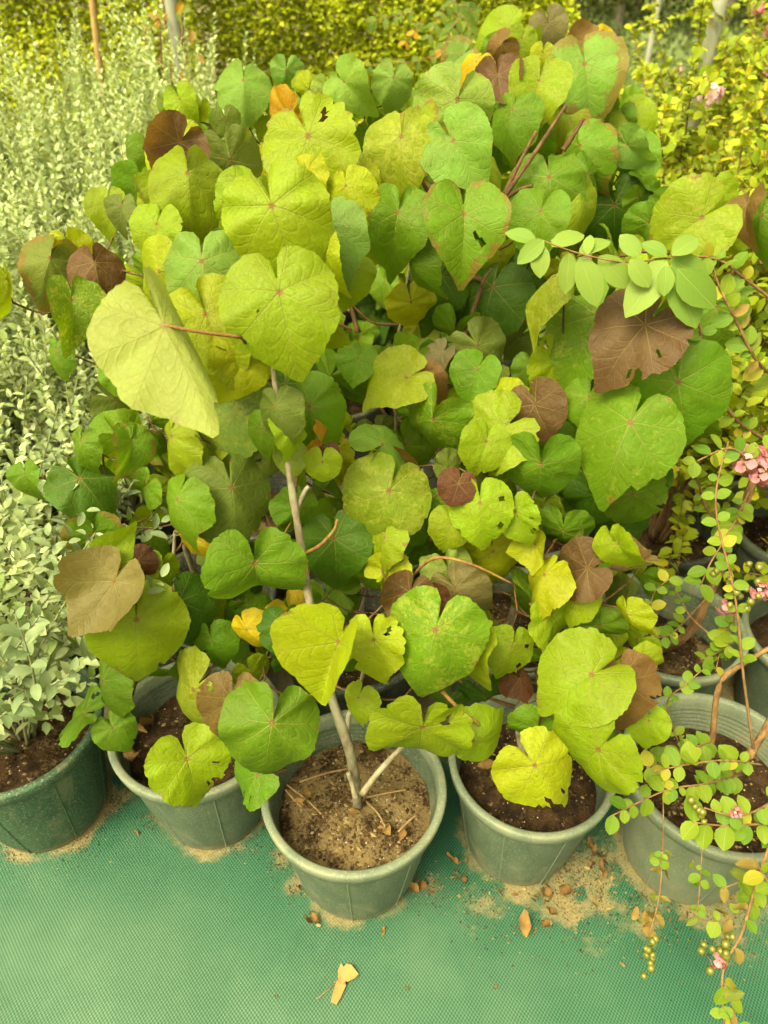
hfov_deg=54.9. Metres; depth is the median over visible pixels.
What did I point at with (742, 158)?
crape myrtle
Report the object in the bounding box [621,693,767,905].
plant pot
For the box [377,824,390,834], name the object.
dead leaf
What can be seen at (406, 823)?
dry straw
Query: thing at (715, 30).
pipe post
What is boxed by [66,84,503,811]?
heart leaf shrub
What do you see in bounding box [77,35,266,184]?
silver leaf bush
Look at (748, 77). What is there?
crape myrtle
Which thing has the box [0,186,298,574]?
heart leaf shrub
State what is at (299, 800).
dead leaf
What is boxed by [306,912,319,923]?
dead leaf
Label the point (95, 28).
bamboo stake
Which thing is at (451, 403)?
heart leaf shrub
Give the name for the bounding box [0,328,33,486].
silver leaf bush
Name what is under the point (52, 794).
plant pot
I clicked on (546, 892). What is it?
dead leaf
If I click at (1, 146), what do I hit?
silver leaf bush
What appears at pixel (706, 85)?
crape myrtle
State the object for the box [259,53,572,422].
heart leaf shrub
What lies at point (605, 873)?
dead leaf
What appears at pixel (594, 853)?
leaf litter
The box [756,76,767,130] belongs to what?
crape myrtle
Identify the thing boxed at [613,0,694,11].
tree
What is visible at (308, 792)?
dead leaf
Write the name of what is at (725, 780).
crape myrtle
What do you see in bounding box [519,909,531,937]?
dead leaf
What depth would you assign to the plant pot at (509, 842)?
1.49 m
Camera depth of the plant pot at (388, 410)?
2.75 m
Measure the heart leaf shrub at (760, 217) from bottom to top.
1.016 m
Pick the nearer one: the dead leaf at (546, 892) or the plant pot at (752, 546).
the dead leaf at (546, 892)
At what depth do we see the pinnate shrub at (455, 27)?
2.73 m
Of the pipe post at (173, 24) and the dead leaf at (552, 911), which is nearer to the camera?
the dead leaf at (552, 911)
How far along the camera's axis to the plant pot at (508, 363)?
2.91 m
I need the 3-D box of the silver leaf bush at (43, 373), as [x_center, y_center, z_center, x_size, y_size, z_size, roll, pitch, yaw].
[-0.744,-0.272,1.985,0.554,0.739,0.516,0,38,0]
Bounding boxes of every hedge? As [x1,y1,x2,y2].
[0,0,218,279]
[198,0,580,243]
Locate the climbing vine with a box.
[143,0,205,85]
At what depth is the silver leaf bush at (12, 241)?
2.00 m
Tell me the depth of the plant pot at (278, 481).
2.26 m
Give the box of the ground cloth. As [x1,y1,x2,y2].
[0,281,767,1023]
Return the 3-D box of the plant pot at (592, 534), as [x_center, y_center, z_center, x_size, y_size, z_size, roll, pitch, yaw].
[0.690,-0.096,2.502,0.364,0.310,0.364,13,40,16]
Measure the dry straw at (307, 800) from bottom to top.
0.004 m
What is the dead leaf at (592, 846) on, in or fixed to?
on the ground cloth
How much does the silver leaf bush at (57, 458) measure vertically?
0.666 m
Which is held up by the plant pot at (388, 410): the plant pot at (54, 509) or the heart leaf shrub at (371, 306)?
the heart leaf shrub at (371, 306)
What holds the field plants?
on the ground
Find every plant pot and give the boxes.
[0,548,99,680]
[0,656,106,853]
[1,429,73,546]
[63,474,182,553]
[107,659,278,849]
[160,551,275,666]
[248,471,312,599]
[261,710,446,921]
[286,584,410,715]
[331,311,374,348]
[338,397,381,459]
[382,407,393,416]
[412,536,431,585]
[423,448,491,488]
[439,566,573,705]
[448,693,615,885]
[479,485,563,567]
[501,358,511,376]
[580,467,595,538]
[602,573,748,731]
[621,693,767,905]
[623,495,722,580]
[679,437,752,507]
[724,492,767,616]
[735,590,767,717]
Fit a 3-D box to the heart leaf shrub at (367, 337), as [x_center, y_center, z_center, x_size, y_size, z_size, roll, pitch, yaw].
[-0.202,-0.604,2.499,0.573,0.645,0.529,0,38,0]
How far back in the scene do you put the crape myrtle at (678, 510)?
1.87 m
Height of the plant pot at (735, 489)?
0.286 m
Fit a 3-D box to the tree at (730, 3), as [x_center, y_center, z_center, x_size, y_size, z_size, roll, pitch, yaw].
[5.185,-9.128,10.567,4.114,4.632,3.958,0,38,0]
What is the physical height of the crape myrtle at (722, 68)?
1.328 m
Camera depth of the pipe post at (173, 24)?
2.69 m
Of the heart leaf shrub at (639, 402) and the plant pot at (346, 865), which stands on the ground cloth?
the plant pot at (346, 865)
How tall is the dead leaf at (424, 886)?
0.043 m
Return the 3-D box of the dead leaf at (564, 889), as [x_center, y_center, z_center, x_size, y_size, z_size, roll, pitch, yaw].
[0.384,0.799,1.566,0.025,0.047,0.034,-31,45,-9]
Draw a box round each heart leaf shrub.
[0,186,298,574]
[6,423,295,751]
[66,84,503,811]
[110,54,356,518]
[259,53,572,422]
[298,268,539,671]
[311,265,390,370]
[354,183,431,344]
[356,263,448,350]
[378,3,643,247]
[419,431,671,807]
[475,30,765,491]
[491,249,751,625]
[524,252,578,344]
[708,171,767,267]
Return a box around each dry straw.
[285,789,302,807]
[286,784,321,814]
[299,768,347,782]
[366,789,405,797]
[366,801,385,826]
[397,814,415,832]
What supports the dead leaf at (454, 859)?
on the ground cloth
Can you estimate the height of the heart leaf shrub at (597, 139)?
1.236 m
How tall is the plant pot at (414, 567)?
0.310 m
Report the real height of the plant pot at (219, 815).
0.310 m
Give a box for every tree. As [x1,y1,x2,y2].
[449,0,679,27]
[574,0,698,35]
[577,0,691,23]
[592,0,767,42]
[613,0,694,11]
[734,0,767,21]
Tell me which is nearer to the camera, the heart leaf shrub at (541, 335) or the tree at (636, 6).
the heart leaf shrub at (541, 335)
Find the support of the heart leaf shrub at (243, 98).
on the plant pot at (278, 481)
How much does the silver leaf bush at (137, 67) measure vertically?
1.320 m
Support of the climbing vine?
attached to the pipe post at (173, 24)
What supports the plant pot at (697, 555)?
on the ground cloth
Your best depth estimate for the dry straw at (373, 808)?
1.45 m
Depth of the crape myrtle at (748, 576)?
1.73 m
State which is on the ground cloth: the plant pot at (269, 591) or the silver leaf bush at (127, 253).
the plant pot at (269, 591)
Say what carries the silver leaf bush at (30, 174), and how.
in the plant pot
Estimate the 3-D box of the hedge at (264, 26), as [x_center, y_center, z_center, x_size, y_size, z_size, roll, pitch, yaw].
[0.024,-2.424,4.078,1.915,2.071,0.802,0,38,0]
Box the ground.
[0,0,694,260]
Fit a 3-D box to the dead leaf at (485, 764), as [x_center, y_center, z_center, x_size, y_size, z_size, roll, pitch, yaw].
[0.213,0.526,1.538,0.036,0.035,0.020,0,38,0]
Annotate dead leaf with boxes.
[123,749,139,761]
[137,713,155,732]
[292,798,305,803]
[303,785,315,796]
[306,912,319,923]
[316,963,357,1004]
[348,808,359,816]
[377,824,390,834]
[398,828,406,840]
[408,882,418,892]
[419,881,427,890]
[447,852,457,863]
[477,759,492,769]
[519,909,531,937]
[541,888,551,896]
[541,920,549,926]
[546,906,557,914]
[559,884,570,895]
[587,836,596,851]
[600,860,607,877]
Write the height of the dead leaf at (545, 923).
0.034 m
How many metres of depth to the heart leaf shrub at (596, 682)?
1.17 m
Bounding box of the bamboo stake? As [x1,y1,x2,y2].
[89,0,108,119]
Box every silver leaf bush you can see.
[0,0,141,244]
[0,48,145,385]
[0,141,22,225]
[0,159,81,462]
[0,281,167,520]
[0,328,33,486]
[0,366,148,609]
[0,433,178,754]
[15,111,141,368]
[56,0,256,166]
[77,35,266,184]
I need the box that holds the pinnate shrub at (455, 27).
[364,0,481,72]
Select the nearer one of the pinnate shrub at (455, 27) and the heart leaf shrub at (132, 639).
the heart leaf shrub at (132, 639)
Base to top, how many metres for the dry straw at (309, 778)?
0.004 m
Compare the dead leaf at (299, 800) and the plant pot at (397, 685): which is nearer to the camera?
the dead leaf at (299, 800)
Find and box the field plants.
[382,0,767,174]
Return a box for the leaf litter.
[304,833,753,933]
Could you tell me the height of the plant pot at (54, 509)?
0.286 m
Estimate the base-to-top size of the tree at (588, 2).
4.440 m
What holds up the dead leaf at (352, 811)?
on the plant pot at (346, 865)
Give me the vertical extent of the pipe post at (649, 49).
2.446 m
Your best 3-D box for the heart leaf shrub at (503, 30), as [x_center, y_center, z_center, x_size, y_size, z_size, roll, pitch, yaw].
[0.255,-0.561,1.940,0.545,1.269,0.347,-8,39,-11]
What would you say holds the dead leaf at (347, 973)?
on the ground cloth
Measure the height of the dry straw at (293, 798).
0.004 m
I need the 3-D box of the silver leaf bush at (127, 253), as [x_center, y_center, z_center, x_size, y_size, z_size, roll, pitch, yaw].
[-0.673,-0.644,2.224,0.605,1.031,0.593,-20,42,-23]
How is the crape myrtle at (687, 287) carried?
on the plant pot at (676, 664)
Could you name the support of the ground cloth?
on the ground
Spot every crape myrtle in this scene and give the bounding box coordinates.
[505,228,767,675]
[578,63,766,318]
[605,441,767,1023]
[613,91,767,438]
[620,0,767,179]
[632,306,767,581]
[641,0,767,161]
[676,34,767,284]
[717,389,767,586]
[738,176,767,508]
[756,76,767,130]
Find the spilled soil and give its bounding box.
[0,783,767,1018]
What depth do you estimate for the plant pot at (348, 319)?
3.27 m
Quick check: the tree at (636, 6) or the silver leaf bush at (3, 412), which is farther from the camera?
the tree at (636, 6)
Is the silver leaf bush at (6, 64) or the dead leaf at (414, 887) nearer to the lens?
the dead leaf at (414, 887)
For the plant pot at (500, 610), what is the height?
0.310 m
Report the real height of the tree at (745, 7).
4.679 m
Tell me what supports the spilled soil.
on the ground cloth
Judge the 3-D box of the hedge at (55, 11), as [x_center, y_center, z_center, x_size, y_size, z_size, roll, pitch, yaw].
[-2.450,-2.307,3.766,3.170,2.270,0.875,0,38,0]
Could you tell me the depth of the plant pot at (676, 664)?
1.86 m
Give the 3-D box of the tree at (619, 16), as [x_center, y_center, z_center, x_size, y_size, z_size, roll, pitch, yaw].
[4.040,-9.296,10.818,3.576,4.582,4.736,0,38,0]
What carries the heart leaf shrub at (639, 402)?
on the plant pot at (500, 610)
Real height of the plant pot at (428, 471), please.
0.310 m
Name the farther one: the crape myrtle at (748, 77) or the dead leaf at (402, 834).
the crape myrtle at (748, 77)
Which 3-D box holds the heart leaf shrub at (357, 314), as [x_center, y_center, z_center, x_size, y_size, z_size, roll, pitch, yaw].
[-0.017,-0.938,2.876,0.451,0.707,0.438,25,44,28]
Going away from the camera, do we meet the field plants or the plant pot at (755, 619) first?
the plant pot at (755, 619)
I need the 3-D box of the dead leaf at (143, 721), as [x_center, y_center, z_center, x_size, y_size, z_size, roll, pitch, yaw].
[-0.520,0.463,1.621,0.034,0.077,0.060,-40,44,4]
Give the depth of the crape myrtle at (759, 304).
1.82 m
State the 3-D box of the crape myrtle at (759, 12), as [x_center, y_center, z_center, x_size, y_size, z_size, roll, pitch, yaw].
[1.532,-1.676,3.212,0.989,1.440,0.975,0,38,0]
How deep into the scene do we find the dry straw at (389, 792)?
1.48 m
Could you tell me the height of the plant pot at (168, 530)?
0.310 m
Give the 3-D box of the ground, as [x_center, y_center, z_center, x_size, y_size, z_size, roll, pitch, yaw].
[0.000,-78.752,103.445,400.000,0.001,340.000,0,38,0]
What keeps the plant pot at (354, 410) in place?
on the ground cloth
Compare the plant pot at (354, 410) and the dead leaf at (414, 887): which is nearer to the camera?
the dead leaf at (414, 887)
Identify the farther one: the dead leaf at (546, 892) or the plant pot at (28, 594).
the plant pot at (28, 594)
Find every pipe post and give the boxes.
[164,0,185,78]
[643,0,661,74]
[681,0,728,176]

